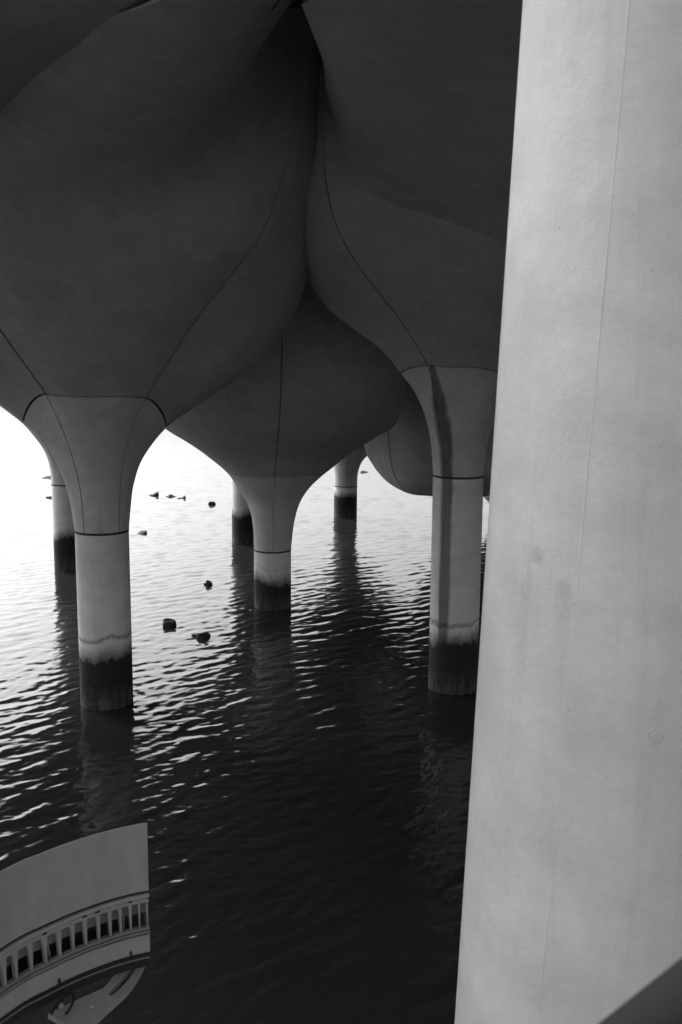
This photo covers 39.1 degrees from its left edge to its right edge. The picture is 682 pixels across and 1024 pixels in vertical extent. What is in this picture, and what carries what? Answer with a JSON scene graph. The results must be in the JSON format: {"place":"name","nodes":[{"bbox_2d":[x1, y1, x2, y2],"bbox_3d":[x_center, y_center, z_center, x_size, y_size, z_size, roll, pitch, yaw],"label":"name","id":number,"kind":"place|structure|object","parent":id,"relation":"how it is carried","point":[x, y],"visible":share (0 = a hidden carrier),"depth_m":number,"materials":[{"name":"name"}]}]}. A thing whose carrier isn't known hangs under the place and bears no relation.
{"place":"outdoors","nodes":[
{"label":"outdoors","id":0,"kind":"place"},
{"bbox_2d":[0,823,149,1023],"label":"curved casing","id":1,"kind":"object","parent":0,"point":[71,916],"visible":1,"depth_m":5.11,"materials":[{"name":"paint"}]},
{"bbox_2d":[0,406,488,1023],"bbox_3d":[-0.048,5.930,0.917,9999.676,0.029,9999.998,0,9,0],"label":"water","id":2,"kind":"structure","parent":0,"point":[290,786],"depth_m":15.05,"materials":[{"name":"black liquid"}]},
{"bbox_2d":[0,404,75,571],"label":"concrete tulip","id":3,"kind":"object","parent":2,"relation":"in","point":[64,542],"visible":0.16,"depth_m":27.46,"materials":[{"name":"grey concrete"}]},
{"bbox_2d":[0,0,147,111],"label":"concrete tulip","id":4,"kind":"object","parent":2,"relation":"in","point":[37,37],"visible":0.27,"depth_m":8.51,"materials":[{"name":"grey concrete"}]},
{"bbox_2d":[0,0,320,710],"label":"concrete tulip","id":5,"kind":"object","parent":2,"relation":"in","point":[157,157],"visible":0.97,"depth_m":13.31,"materials":[{"name":"grey concrete"}]},
{"bbox_2d":[162,618,176,627],"bbox_3d":[-3.945,2.787,22.118,0.330,0.662,0.319,0,9,0],"label":"timber stump","id":6,"kind":"object","parent":2,"relation":"in","point":[169,623],"visible":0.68,"depth_m":21.99,"materials":[{"name":"black wood"}]},
{"bbox_2d":[191,633,210,638],"bbox_3d":[-3.099,2.937,21.308,0.435,0.627,0.331,0,9,0],"label":"timber stump","id":7,"kind":"object","parent":2,"relation":"in","point":[203,635],"visible":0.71,"depth_m":21.14,"materials":[{"name":"black wood"}]},
{"bbox_2d":[204,580,212,585],"bbox_3d":[-3.615,2.175,26.201,0.216,0.628,0.189,-4,10,-24],"label":"timber stump","id":8,"kind":"object","parent":2,"relation":"in","point":[208,583],"visible":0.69,"depth_m":26.11,"materials":[{"name":"black wood"}]},
{"bbox_2d":[231,478,253,544],"bbox_3d":[-3.169,-2.973,31.777,6.892,13.102,6.810,0,9,0],"label":"concrete tulip","id":9,"kind":"object","parent":2,"relation":"in","point":[242,529],"visible":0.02,"depth_m":31.88,"materials":[{"name":"grey concrete"}]},
{"bbox_2d":[165,280,405,610],"bbox_3d":[-1.858,-1.609,23.039,7.201,13.102,7.637,0,9,0],"label":"concrete tulip","id":10,"kind":"object","parent":2,"relation":"in","point":[296,412],"visible":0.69,"depth_m":20.80,"materials":[{"name":"grey concrete"}]},
{"bbox_2d":[333,445,366,517],"bbox_3d":[0.306,-3.833,37.517,7.195,13.102,7.391,0,9,0],"label":"concrete tulip","id":11,"kind":"object","parent":2,"relation":"in","point":[346,469],"visible":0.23,"depth_m":37.56,"materials":[{"name":"grey concrete"}]},
{"bbox_2d":[302,0,522,694],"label":"concrete tulip","id":12,"kind":"object","parent":2,"relation":"in","point":[407,209],"visible":0.68,"depth_m":13.61,"materials":[{"name":"grey concrete"}]},
{"bbox_2d":[364,381,494,496],"bbox_3d":[3.448,-2.169,26.931,6.073,13.102,6.098,0,9,0],"label":"concrete tulip","id":13,"kind":"object","parent":2,"relation":"in","point":[399,454],"visible":0.14,"depth_m":25.11,"materials":[{"name":"grey concrete"}]},
{"bbox_2d":[455,0,681,1023],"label":"close pillar","id":14,"kind":"structure","parent":2,"relation":"in","point":[572,904],"depth_m":3.75,"materials":[{"name":"concrete"}]},
{"bbox_2d":[598,958,681,1023],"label":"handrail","id":15,"kind":"object","parent":14,"relation":"attached to","point":[658,1000],"visible":1,"depth_m":1.06,"materials":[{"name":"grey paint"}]},
{"bbox_2d":[290,0,303,5],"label":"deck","id":16,"kind":"structure","parent":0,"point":[297,2],"depth_m":12.47,"materials":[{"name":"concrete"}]}
]}

